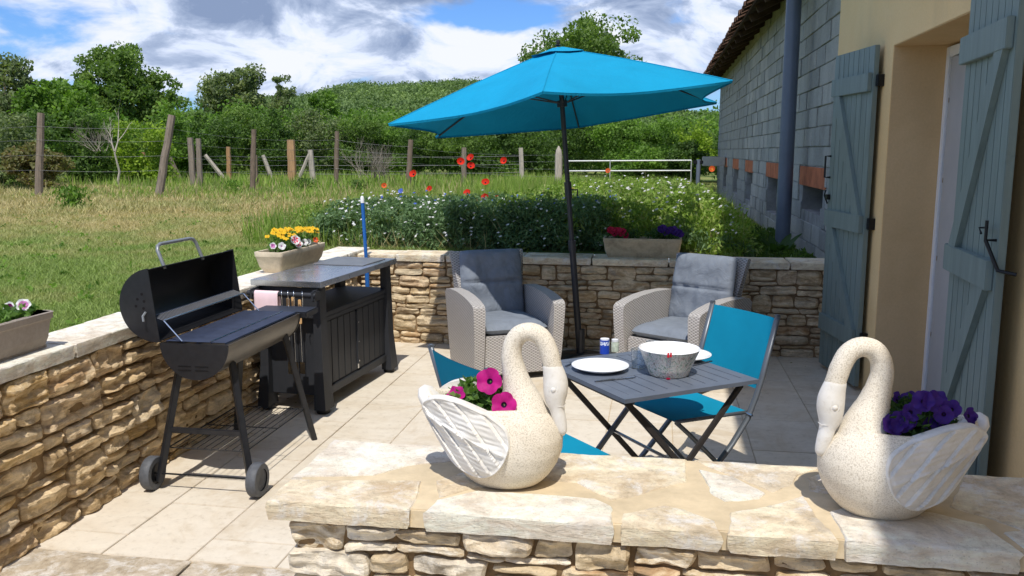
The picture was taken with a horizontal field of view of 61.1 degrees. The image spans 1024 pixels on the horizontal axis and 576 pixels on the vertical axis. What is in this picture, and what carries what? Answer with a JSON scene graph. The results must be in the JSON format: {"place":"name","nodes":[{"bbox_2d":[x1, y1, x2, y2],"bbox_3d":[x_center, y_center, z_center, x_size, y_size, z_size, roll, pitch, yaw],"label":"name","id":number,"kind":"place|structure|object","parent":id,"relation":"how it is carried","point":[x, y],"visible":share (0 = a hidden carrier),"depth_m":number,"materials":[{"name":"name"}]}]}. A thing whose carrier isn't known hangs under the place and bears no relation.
{"place":"outdoors","nodes":[
{"label":"outdoors","id":0,"kind":"place"},
{"bbox_2d":[0,192,476,332],"bbox_3d":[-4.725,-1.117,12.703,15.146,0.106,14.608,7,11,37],"label":"grass","id":1,"kind":"structure","parent":0,"point":[67,310],"depth_m":8.05,"materials":[{"name":"green plant"}]},
{"bbox_2d":[0,0,745,259],"label":"sky","id":2,"kind":"structure","parent":0,"point":[317,43],"materials":[{"name":"blue"}]},
{"bbox_2d":[0,173,757,227],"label":"long grass","id":3,"kind":"structure","parent":0,"point":[34,201],"depth_m":15.12,"materials":[{"name":"green plant"}]},
{"bbox_2d":[0,165,763,330],"bbox_3d":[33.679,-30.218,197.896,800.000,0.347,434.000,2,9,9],"label":"lawn","id":4,"kind":"structure","parent":0,"point":[706,179],"depth_m":8.54,"materials":[{"name":"plant"}]},
{"bbox_2d":[0,52,46,143],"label":"willow tree","id":5,"kind":"object","parent":4,"relation":"on","point":[13,70],"visible":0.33,"depth_m":28.03,"materials":[{"name":"green plant"}]},
{"bbox_2d":[0,111,68,186],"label":"bush","id":6,"kind":"object","parent":4,"relation":"on","point":[18,121],"visible":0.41,"depth_m":20.32,"materials":[{"name":"green plant"}]},
{"bbox_2d":[0,140,75,189],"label":"bush","id":7,"kind":"object","parent":4,"relation":"on","point":[13,162],"visible":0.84,"depth_m":19.31,"materials":[{"name":"green plant"}]},
{"bbox_2d":[6,76,116,177],"bbox_3d":[-13.890,-5.011,27.186,2.664,3.287,2.845,2,9,13],"label":"willow tree","id":8,"kind":"object","parent":4,"relation":"on","point":[59,98],"visible":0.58,"depth_m":26.45,"materials":[{"name":"green plant"}]},
{"bbox_2d":[24,106,115,182],"bbox_3d":[-11.575,-3.775,23.000,2.307,2.102,2.072,4,10,25],"label":"bush","id":9,"kind":"object","parent":4,"relation":"on","point":[87,159],"visible":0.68,"depth_m":22.84,"materials":[{"name":"green plant"}]},
{"bbox_2d":[71,117,110,151],"bbox_3d":[-10.837,-3.935,22.266,1.060,0.859,1.069,-2,9,-10],"label":"brushwood","id":10,"kind":"object","parent":9,"relation":"on","point":[99,146],"visible":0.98,"depth_m":22.33,"materials":[{"name":"grey plant"}]},
{"bbox_2d":[49,184,97,206],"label":"weed","id":11,"kind":"object","parent":4,"relation":"on","point":[73,196],"visible":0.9,"depth_m":13.60,"materials":[{"name":"green plant"}]},
{"bbox_2d":[73,112,135,181],"bbox_3d":[-11.886,-4.077,25.128,1.859,2.051,1.707,5,10,27],"label":"bush","id":12,"kind":"object","parent":4,"relation":"on","point":[112,137],"visible":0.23,"depth_m":25.00,"materials":[{"name":"green plant"}]},
{"bbox_2d":[102,104,128,184],"bbox_3d":[-10.399,-3.780,22.649,0.796,2.232,0.568,2,9,9],"label":"dead tree","id":13,"kind":"object","parent":4,"relation":"on","point":[114,150],"visible":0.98,"depth_m":22.56,"materials":[{"name":"grey wood"}]},
{"bbox_2d":[70,41,166,125],"bbox_3d":[-18.495,-8.606,40.919,4.862,6.170,3.943,2,9,14],"label":"oak tree","id":14,"kind":"object","parent":4,"relation":"on","point":[115,85],"visible":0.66,"depth_m":39.91,"materials":[{"name":"green plant"}]},
{"bbox_2d":[106,120,179,181],"bbox_3d":[-10.043,-3.693,23.590,1.924,1.776,1.826,6,11,31],"label":"bush","id":15,"kind":"object","parent":4,"relation":"on","point":[146,166],"visible":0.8,"depth_m":23.44,"materials":[{"name":"green plant"}]},
{"bbox_2d":[130,73,192,124],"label":"oak tree","id":16,"kind":"object","parent":4,"relation":"on","point":[170,95],"visible":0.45,"depth_m":40.55,"materials":[{"name":"green plant"}]},
{"bbox_2d":[145,104,207,176],"bbox_3d":[-10.332,-4.512,26.864,1.980,2.383,1.867,7,11,36],"label":"bush","id":17,"kind":"object","parent":4,"relation":"on","point":[181,150],"visible":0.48,"depth_m":26.63,"materials":[{"name":"green plant"}]},
{"bbox_2d":[175,110,248,177],"bbox_3d":[-9.426,-4.418,26.960,2.006,2.167,2.134,-8,12,-40],"label":"bush","id":18,"kind":"object","parent":4,"relation":"on","point":[218,140],"visible":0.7,"depth_m":26.68,"materials":[{"name":"green plant"}]},
{"bbox_2d":[194,62,268,118],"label":"oak tree","id":19,"kind":"object","parent":4,"relation":"on","point":[216,89],"visible":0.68,"depth_m":43.81,"materials":[{"name":"green plant"}]},
{"bbox_2d":[220,179,248,192],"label":"weed","id":20,"kind":"object","parent":4,"relation":"on","point":[234,184],"visible":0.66,"depth_m":18.15,"materials":[{"name":"green plant"}]},
{"bbox_2d":[213,101,271,173],"bbox_3d":[-9.196,-5.021,29.456,2.196,2.591,1.910,0,9,3],"label":"bush","id":21,"kind":"object","parent":4,"relation":"on","point":[247,117],"visible":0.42,"depth_m":29.25,"materials":[{"name":"green plant"}]},
{"bbox_2d":[245,105,304,175],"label":"bush","id":22,"kind":"object","parent":4,"relation":"on","point":[277,153],"visible":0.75,"depth_m":28.28,"materials":[{"name":"green plant"}]},
{"bbox_2d":[0,113,554,194],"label":"wire fence","id":23,"kind":"object","parent":4,"relation":"on","point":[162,170],"visible":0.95,"depth_m":16.97,"materials":[{"name":"brown wood"}]},
{"bbox_2d":[265,74,296,124],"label":"oak tree","id":24,"kind":"object","parent":4,"relation":"on","point":[285,94],"visible":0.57,"depth_m":49.09,"materials":[{"name":"green plant"}]},
{"bbox_2d":[47,138,523,186],"bbox_3d":[-10.070,-3.940,27.106,19.591,1.325,7.988,5,10,30],"label":"old fence","id":25,"kind":"object","parent":4,"relation":"on","point":[291,156],"visible":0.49,"depth_m":23.78,"materials":[{"name":"grey wood"}]},
{"bbox_2d":[0,168,579,200],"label":"field grass","id":26,"kind":"structure","parent":4,"relation":"on","point":[209,179],"depth_m":21.06,"materials":[{"name":"green plant"}]},
{"bbox_2d":[286,178,316,189],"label":"weed","id":27,"kind":"object","parent":4,"relation":"on","point":[304,180],"visible":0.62,"depth_m":19.78,"materials":[{"name":"green plant"}]},
{"bbox_2d":[284,107,351,171],"bbox_3d":[-6.710,-5.107,29.890,2.095,2.265,2.387,-6,11,-33],"label":"bush","id":28,"kind":"object","parent":4,"relation":"on","point":[319,128],"visible":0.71,"depth_m":29.71,"materials":[{"name":"green plant"}]},
{"bbox_2d":[300,88,344,123],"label":"oak tree","id":29,"kind":"object","parent":4,"relation":"on","point":[330,104],"visible":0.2,"depth_m":49.55,"materials":[{"name":"green plant"}]},
{"bbox_2d":[324,113,385,172],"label":"bush","id":30,"kind":"object","parent":4,"relation":"on","point":[358,131],"visible":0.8,"depth_m":29.13,"materials":[{"name":"green plant"}]},
{"bbox_2d":[343,180,368,190],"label":"weed","id":31,"kind":"object","parent":4,"relation":"on","point":[359,184],"visible":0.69,"depth_m":19.34,"materials":[{"name":"green plant"}]},
{"bbox_2d":[0,97,718,178],"bbox_3d":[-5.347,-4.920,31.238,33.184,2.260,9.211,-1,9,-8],"label":"undergrowth","id":32,"kind":"object","parent":4,"relation":"on","point":[557,139],"visible":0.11,"depth_m":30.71,"materials":[{"name":"green plant"}]},
{"bbox_2d":[342,137,398,181],"bbox_3d":[-3.910,-3.524,23.754,1.784,1.381,2.407,-4,10,-26],"label":"brushwood","id":33,"kind":"object","parent":4,"relation":"on","point":[380,158],"visible":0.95,"depth_m":23.96,"materials":[{"name":"grey plant"}]},
{"bbox_2d":[0,169,743,249],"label":"dry stalks","id":34,"kind":"object","parent":4,"relation":"on","point":[275,182],"visible":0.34,"depth_m":16.30,"materials":[{"name":"plant"}]},
{"bbox_2d":[353,117,412,174],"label":"bush","id":35,"kind":"object","parent":4,"relation":"on","point":[388,135],"visible":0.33,"depth_m":30.21,"materials":[{"name":"green plant"}]},
{"bbox_2d":[396,129,453,172],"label":"bush","id":36,"kind":"object","parent":4,"relation":"on","point":[420,152],"visible":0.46,"depth_m":28.33,"materials":[{"name":"green plant"}]},
{"bbox_2d":[416,131,478,174],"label":"bush","id":37,"kind":"object","parent":4,"relation":"on","point":[438,146],"visible":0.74,"depth_m":27.25,"materials":[{"name":"green plant"}]},
{"bbox_2d":[457,157,464,191],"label":"poppy","id":38,"kind":"object","parent":4,"relation":"on","point":[460,161],"visible":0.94,"depth_m":11.85,"materials":[{"name":"red plant"}]},
{"bbox_2d":[467,162,474,183],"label":"poppy","id":39,"kind":"object","parent":4,"relation":"on","point":[470,165],"visible":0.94,"depth_m":11.84,"materials":[{"name":"red plant"}]},
{"bbox_2d":[452,133,532,176],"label":"bush","id":40,"kind":"object","parent":4,"relation":"on","point":[513,143],"visible":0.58,"depth_m":27.36,"materials":[{"name":"green plant"}]},
{"bbox_2d":[500,157,506,182],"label":"poppy","id":41,"kind":"object","parent":4,"relation":"on","point":[503,160],"visible":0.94,"depth_m":12.85,"materials":[{"name":"red plant"}]},
{"bbox_2d":[283,174,763,256],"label":"meadow leaves","id":42,"kind":"object","parent":4,"relation":"on","point":[703,209],"visible":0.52,"depth_m":8.27,"materials":[{"name":"green plant"}]},
{"bbox_2d":[307,190,756,256],"bbox_3d":[0.229,-0.594,8.629,4.392,0.751,1.754,2,9,9],"label":"nigella foliage","id":43,"kind":"object","parent":4,"relation":"on","point":[447,219],"visible":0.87,"depth_m":8.04,"materials":[{"name":"green plant"}]},
{"bbox_2d":[323,189,483,239],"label":"white blossoms","id":44,"kind":"object","parent":43,"relation":"attached to","point":[376,204],"visible":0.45,"depth_m":8.18,"materials":[{"name":"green plant"}]},
{"bbox_2d":[343,189,615,216],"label":"pale blue blossoms","id":45,"kind":"object","parent":43,"relation":"on","point":[469,195],"visible":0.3,"depth_m":8.75,"materials":[{"name":"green plant"}]},
{"bbox_2d":[428,197,607,245],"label":"white blossoms","id":46,"kind":"object","parent":43,"relation":"on","point":[512,221],"visible":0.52,"depth_m":7.94,"materials":[{"name":"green plant"}]},
{"bbox_2d":[547,173,736,233],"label":"white blossoms","id":47,"kind":"object","parent":43,"relation":"on","point":[628,188],"visible":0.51,"depth_m":8.21,"materials":[{"name":"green plant"}]},
{"bbox_2d":[502,131,562,175],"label":"bush","id":48,"kind":"object","parent":4,"relation":"on","point":[535,159],"visible":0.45,"depth_m":27.95,"materials":[{"name":"green plant"}]},
{"bbox_2d":[555,146,561,180],"bbox_3d":[1.063,-2.702,19.822,0.157,1.070,0.157,-2,9,-13],"label":"gate post","id":49,"kind":"object","parent":4,"relation":"on","point":[558,162],"visible":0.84,"depth_m":19.74,"materials":[{"name":"white wood"}]},
{"bbox_2d":[549,124,607,172],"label":"bush","id":50,"kind":"object","parent":4,"relation":"on","point":[581,142],"visible":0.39,"depth_m":29.11,"materials":[{"name":"green plant"}]},
{"bbox_2d":[517,10,642,169],"bbox_3d":[3.210,-8.766,39.534,7.427,6.864,6.944,-8,12,-41],"label":"oak tree","id":51,"kind":"object","parent":4,"relation":"on","point":[597,39],"visible":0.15,"depth_m":37.05,"materials":[{"name":"green plant"}]},
{"bbox_2d":[582,120,647,166],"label":"bush","id":52,"kind":"object","parent":4,"relation":"on","point":[613,145],"visible":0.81,"depth_m":27.28,"materials":[{"name":"green plant"}]},
{"bbox_2d":[610,143,667,179],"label":"bush","id":53,"kind":"object","parent":4,"relation":"on","point":[649,165],"visible":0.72,"depth_m":24.15,"materials":[{"name":"green plant"}]},
{"bbox_2d":[621,113,685,177],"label":"bush","id":54,"kind":"object","parent":4,"relation":"on","point":[649,132],"visible":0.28,"depth_m":28.15,"materials":[{"name":"green plant"}]},
{"bbox_2d":[652,139,709,180],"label":"bush","id":55,"kind":"object","parent":4,"relation":"on","point":[688,150],"visible":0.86,"depth_m":24.11,"materials":[{"name":"green plant"}]},
{"bbox_2d":[671,119,717,183],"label":"bush","id":56,"kind":"object","parent":4,"relation":"on","point":[701,137],"visible":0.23,"depth_m":29.43,"materials":[{"name":"green plant"}]},
{"bbox_2d":[693,159,702,185],"bbox_3d":[4.156,-2.489,19.431,0.220,0.770,0.100,2,9,9],"label":"gate post","id":57,"kind":"object","parent":4,"relation":"on","point":[698,162],"visible":0.55,"depth_m":19.36,"materials":[{"name":"grey wood"}]},
{"bbox_2d":[569,160,691,181],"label":"field gate","id":58,"kind":"structure","parent":57,"relation":"attached to","point":[610,161],"depth_m":19.59,"materials":[{"name":"grey metal"}]},
{"bbox_2d":[712,128,718,177],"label":"bush","id":59,"kind":"object","parent":4,"relation":"on","point":[715,145],"visible":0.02,"depth_m":29.79,"materials":[{"name":"green plant"}]},
{"bbox_2d":[703,0,840,257],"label":"barn","id":60,"kind":"structure","parent":4,"relation":"on","point":[747,57],"depth_m":12.50,"materials":[{"name":"grey concrete"}]},
{"bbox_2d":[702,157,724,165],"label":"stone block","id":61,"kind":"structure","parent":60,"relation":"attached to","point":[713,161],"depth_m":21.45,"materials":[{"name":"stone"}]},
{"bbox_2d":[775,0,801,243],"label":"downpipe","id":62,"kind":"object","parent":60,"relation":"attached to","point":[788,111],"visible":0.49,"depth_m":9.59,"materials":[{"name":"grey metal"}]},
{"bbox_2d":[733,223,816,258],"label":"barn foot weeds","id":63,"kind":"object","parent":4,"relation":"on","point":[797,253],"visible":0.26,"depth_m":8.98,"materials":[{"name":"green plant"}]},
{"bbox_2d":[757,233,801,253],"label":"dock plant","id":64,"kind":"object","parent":4,"relation":"on","point":[787,241],"visible":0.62,"depth_m":9.15,"materials":[{"name":"green plant"}]},
{"bbox_2d":[34,342,861,569],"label":"terrace floor","id":65,"kind":"structure","parent":0,"point":[192,519],"depth_m":5.08,"materials":[{"name":"tile"}]},
{"bbox_2d":[119,237,317,497],"bbox_3d":[-1.509,0.344,4.766,0.713,1.240,1.161,2,9,9],"label":"barbecue","id":66,"kind":"object","parent":65,"relation":"on","point":[160,303],"visible":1,"depth_m":4.51,"materials":[{"name":"black metal"}]},
{"bbox_2d":[246,257,397,414],"bbox_3d":[-1.299,0.295,6.189,0.500,0.886,1.336,2,9,14],"label":"outdoor cabinet","id":67,"kind":"object","parent":65,"relation":"on","point":[347,333],"visible":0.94,"depth_m":5.85,"materials":[{"name":"plastic"}]},
{"bbox_2d":[254,290,280,309],"bbox_3d":[-1.563,0.113,5.545,0.167,0.196,0.057,2,9,14],"label":"towel","id":68,"kind":"object","parent":67,"relation":"hanging from","point":[262,298],"visible":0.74,"depth_m":5.52,"materials":[{"name":"pink fabric"}]},
{"bbox_2d":[286,298,291,373],"bbox_3d":[-1.434,0.312,5.587,0.040,0.500,0.015,2,9,14],"label":"barbecue tool","id":69,"kind":"object","parent":67,"relation":"hanging from","point":[289,370],"visible":0.41,"depth_m":5.62,"materials":[{"name":"silver metal"}]},
{"bbox_2d":[291,297,298,371],"bbox_3d":[-1.402,0.301,5.590,0.040,0.520,0.015,2,9,14],"label":"barbecue tool","id":70,"kind":"object","parent":67,"relation":"hanging from","point":[293,304],"visible":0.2,"depth_m":5.59,"materials":[{"name":"silver metal"}]},
{"bbox_2d":[298,299,305,373],"bbox_3d":[-1.360,0.316,5.593,0.040,0.490,0.015,2,9,14],"label":"barbecue tool","id":71,"kind":"object","parent":67,"relation":"hanging from","point":[302,367],"visible":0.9,"depth_m":5.62,"materials":[{"name":"silver metal"}]},
{"bbox_2d":[360,196,369,286],"bbox_3d":[-1.281,-0.147,7.607,0.066,1.315,0.039,2,9,9],"label":"blue pole","id":72,"kind":"object","parent":65,"relation":"on","point":[367,284],"visible":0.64,"depth_m":7.54,"materials":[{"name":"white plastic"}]},
{"bbox_2d":[445,249,564,374],"bbox_3d":[-0.079,0.185,6.783,0.723,0.916,0.840,-3,10,-19],"label":"wicker armchair","id":73,"kind":"object","parent":65,"relation":"on","point":[492,300],"visible":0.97,"depth_m":6.75,"materials":[{"name":"beige wicker"}]},
{"bbox_2d":[427,344,609,454],"bbox_3d":[0.035,0.689,3.635,0.624,0.905,0.530,-5,10,-31],"label":"folding chair","id":74,"kind":"object","parent":65,"relation":"on","point":[446,369],"visible":0.12,"depth_m":3.60,"materials":[{"name":"fabric aluminium"},{"name":"turquoise blue cloth"}]},
{"bbox_2d":[388,39,732,359],"bbox_3d":[0.410,-0.660,6.893,2.441,2.556,2.815,2,9,9],"label":"parasol","id":75,"kind":"object","parent":65,"relation":"on","point":[562,89],"visible":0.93,"depth_m":6.48,"materials":[{"name":"teal fabric"}]},
{"bbox_2d":[542,350,758,460],"bbox_3d":[0.612,0.730,4.010,0.700,0.719,0.700,-4,10,-26],"label":"folding table","id":76,"kind":"object","parent":65,"relation":"on","point":[642,385],"visible":0.55,"depth_m":3.80,"materials":[{"name":"dark grey painted aluminium"},{"name":"dark grey metal"}]},
{"bbox_2d":[572,358,628,373],"bbox_3d":[0.403,0.361,3.966,0.262,0.024,0.262,2,9,9],"label":"plate","id":77,"kind":"object","parent":76,"relation":"on","point":[600,365],"visible":1,"depth_m":4.01,"materials":[{"name":"white ceramic"}]},
{"bbox_2d":[600,338,609,353],"bbox_3d":[0.457,0.285,4.279,0.047,0.076,0.047,2,9,9],"label":"salt box","id":78,"kind":"object","parent":76,"relation":"on","point":[604,345],"visible":1,"depth_m":4.26,"materials":[{"name":"blue plastic"}]},
{"bbox_2d":[611,339,618,351],"bbox_3d":[0.513,0.285,4.321,0.038,0.062,0.038,2,9,9],"label":"spice jar","id":79,"kind":"object","parent":76,"relation":"on","point":[614,345],"visible":1,"depth_m":4.31,"materials":[{"name":"glass"}]},
{"bbox_2d":[595,377,634,381],"bbox_3d":[0.454,0.398,3.790,0.208,0.005,0.013,-3,10,-21],"label":"knife","id":80,"kind":"object","parent":76,"relation":"on","point":[612,379],"visible":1,"depth_m":3.78,"materials":[{"name":"metal"}]},
{"bbox_2d":[639,341,700,378],"bbox_3d":[0.702,0.325,3.879,0.272,0.122,0.272,2,9,9],"label":"salad bowl","id":81,"kind":"object","parent":76,"relation":"on","point":[659,363],"visible":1,"depth_m":3.81,"materials":[{"name":"grey"}]},
{"bbox_2d":[695,349,711,360],"bbox_3d":[0.829,0.326,4.186,0.262,0.024,0.262,2,9,9],"label":"plate","id":82,"kind":"object","parent":76,"relation":"on","point":[703,354],"visible":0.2,"depth_m":4.18,"materials":[{"name":"white ceramic"}]},
{"bbox_2d":[613,252,751,393],"bbox_3d":[1.292,0.231,6.494,0.723,0.916,0.840,8,12,41],"label":"wicker armchair","id":83,"kind":"object","parent":65,"relation":"on","point":[678,311],"visible":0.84,"depth_m":6.50,"materials":[{"name":"beige wicker"}]},
{"bbox_2d":[634,300,780,461],"bbox_3d":[0.935,0.567,4.402,0.624,0.905,0.530,-5,10,-28],"label":"folding chair","id":84,"kind":"object","parent":65,"relation":"on","point":[738,340],"visible":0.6,"depth_m":4.42,"materials":[{"name":"fabric"}]},
{"bbox_2d":[838,0,1023,477],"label":"house","id":85,"kind":"structure","parent":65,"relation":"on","point":[920,95],"depth_m":5.66,"materials":[{"name":"beige paint"}]},
{"bbox_2d":[818,45,884,385],"bbox_3d":[2.448,-0.519,6.361,0.091,2.370,0.788,0,9,-2],"label":"shutter","id":86,"kind":"object","parent":85,"relation":"attached to","point":[857,82],"visible":0.84,"depth_m":6.27,"materials":[{"name":"green paint"}]},
{"bbox_2d":[921,43,965,390],"bbox_3d":[2.700,-0.281,5.064,0.090,2.335,1.377,2,9,9],"label":"door","id":87,"kind":"structure","parent":85,"relation":"in","point":[954,82],"depth_m":5.51,"materials":[{"name":"white paint"}]},
{"bbox_2d":[940,0,1023,475],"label":"shutter","id":88,"kind":"object","parent":85,"relation":"attached to","point":[991,54],"visible":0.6,"depth_m":3.70,"materials":[{"name":"grey paint"}]},
{"bbox_2d":[226,174,810,257],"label":"meadow grass","id":89,"kind":"structure","parent":0,"point":[498,185],"depth_m":9.10,"materials":[{"name":"green plant"}]},
{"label":"terrace subbase","id":90,"kind":"structure","parent":0,"visible":0},
{"bbox_2d":[0,548,294,575],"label":"terrace edge","id":91,"kind":"object","parent":90,"relation":"on","point":[38,562],"visible":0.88,"depth_m":3.58,"materials":[{"name":"stone"}]},
{"bbox_2d":[0,247,369,571],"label":"stone wall","id":92,"kind":"structure","parent":90,"relation":"on","point":[83,410],"depth_m":4.11,"materials":[{"name":"beige stone"}]},
{"bbox_2d":[0,310,52,361],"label":"flower trough","id":93,"kind":"object","parent":92,"relation":"on","point":[28,334],"visible":0.8,"depth_m":3.76,"materials":[{"name":"beige plastic"}]},
{"bbox_2d":[0,299,38,324],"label":"flowers","id":94,"kind":"object","parent":93,"relation":"on","point":[22,308],"visible":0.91,"depth_m":3.78,"materials":[{"name":"green plant"}]},
{"bbox_2d":[254,242,324,272],"bbox_3d":[-1.678,-0.236,6.614,0.228,0.155,0.747,2,9,12],"label":"flower trough","id":95,"kind":"object","parent":92,"relation":"on","point":[268,261],"visible":0.8,"depth_m":6.38,"materials":[{"name":"stone"}]},
{"bbox_2d":[265,226,319,252],"bbox_3d":[-1.674,-0.368,6.606,0.230,0.204,0.686,2,9,12],"label":"yellow marigold","id":96,"kind":"object","parent":95,"relation":"in","point":[282,235],"visible":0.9,"depth_m":6.51,"materials":[{"name":"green plant"}]},
{"bbox_2d":[270,235,317,251],"bbox_3d":[-1.633,-0.338,6.512,0.148,0.139,0.588,2,9,9],"label":"red white petunia","id":97,"kind":"object","parent":95,"relation":"in","point":[297,242],"visible":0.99,"depth_m":6.43,"materials":[{"name":"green plant"}]},
{"bbox_2d":[357,250,824,357],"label":"stone wall","id":98,"kind":"structure","parent":90,"relation":"on","point":[789,290],"depth_m":7.44,"materials":[{"name":"beige stone"}]},
{"bbox_2d":[603,236,681,257],"bbox_3d":[1.123,-0.352,7.484,0.668,0.165,0.207,2,9,9],"label":"flower trough","id":99,"kind":"object","parent":98,"relation":"on","point":[643,247],"visible":0.92,"depth_m":7.40,"materials":[{"name":"stone"}]},
{"bbox_2d":[607,226,641,238],"bbox_3d":[0.974,-0.462,7.485,0.307,0.144,0.160,2,9,9],"label":"crimson petunia","id":100,"kind":"object","parent":99,"relation":"on","point":[620,232],"visible":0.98,"depth_m":7.45,"materials":[{"name":"red plant"}]},
{"bbox_2d":[644,224,683,238],"bbox_3d":[1.303,-0.468,7.441,0.341,0.165,0.154,2,9,9],"label":"purple petunia","id":101,"kind":"object","parent":99,"relation":"on","point":[675,231],"visible":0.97,"depth_m":7.39,"materials":[{"name":"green plant"}]},
{"bbox_2d":[265,440,1023,575],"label":"stone wall","id":102,"kind":"structure","parent":90,"relation":"on","point":[349,508],"depth_m":2.34,"materials":[{"name":"beige stone"}]},
{"bbox_2d":[418,323,567,488],"bbox_3d":[-0.058,0.325,2.512,0.444,0.469,0.313,2,9,13],"label":"swan planter","id":103,"kind":"object","parent":102,"relation":"on","point":[520,446],"visible":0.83,"depth_m":2.43,"materials":[{"name":"concrete"}]},
{"bbox_2d":[445,367,516,410],"bbox_3d":[-0.085,0.312,2.505,0.227,0.188,0.190,2,9,9],"label":"petunia","id":104,"kind":"object","parent":103,"relation":"in","point":[486,393],"visible":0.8,"depth_m":2.46,"materials":[{"name":"pink plant"}]},
{"bbox_2d":[815,337,989,519],"bbox_3d":[1.028,0.360,2.294,0.444,0.469,0.313,0,9,2],"label":"swan planter","id":105,"kind":"object","parent":102,"relation":"on","point":[868,466],"visible":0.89,"depth_m":2.22,"materials":[{"name":"stone"}]},
{"bbox_2d":[882,390,977,435],"bbox_3d":[1.073,0.352,2.280,0.282,0.209,0.209,2,9,9],"label":"violet petunia","id":106,"kind":"object","parent":105,"relation":"in","point":[911,413],"visible":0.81,"depth_m":2.22,"materials":[{"name":"purple plant"}]},
{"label":"hill","id":107,"kind":"structure","parent":0,"visible":0},
{"bbox_2d":[135,76,719,132],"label":"forest","id":108,"kind":"object","parent":107,"relation":"on","point":[401,94],"visible":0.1,"depth_m":166.14,"materials":[{"name":"green plant"}]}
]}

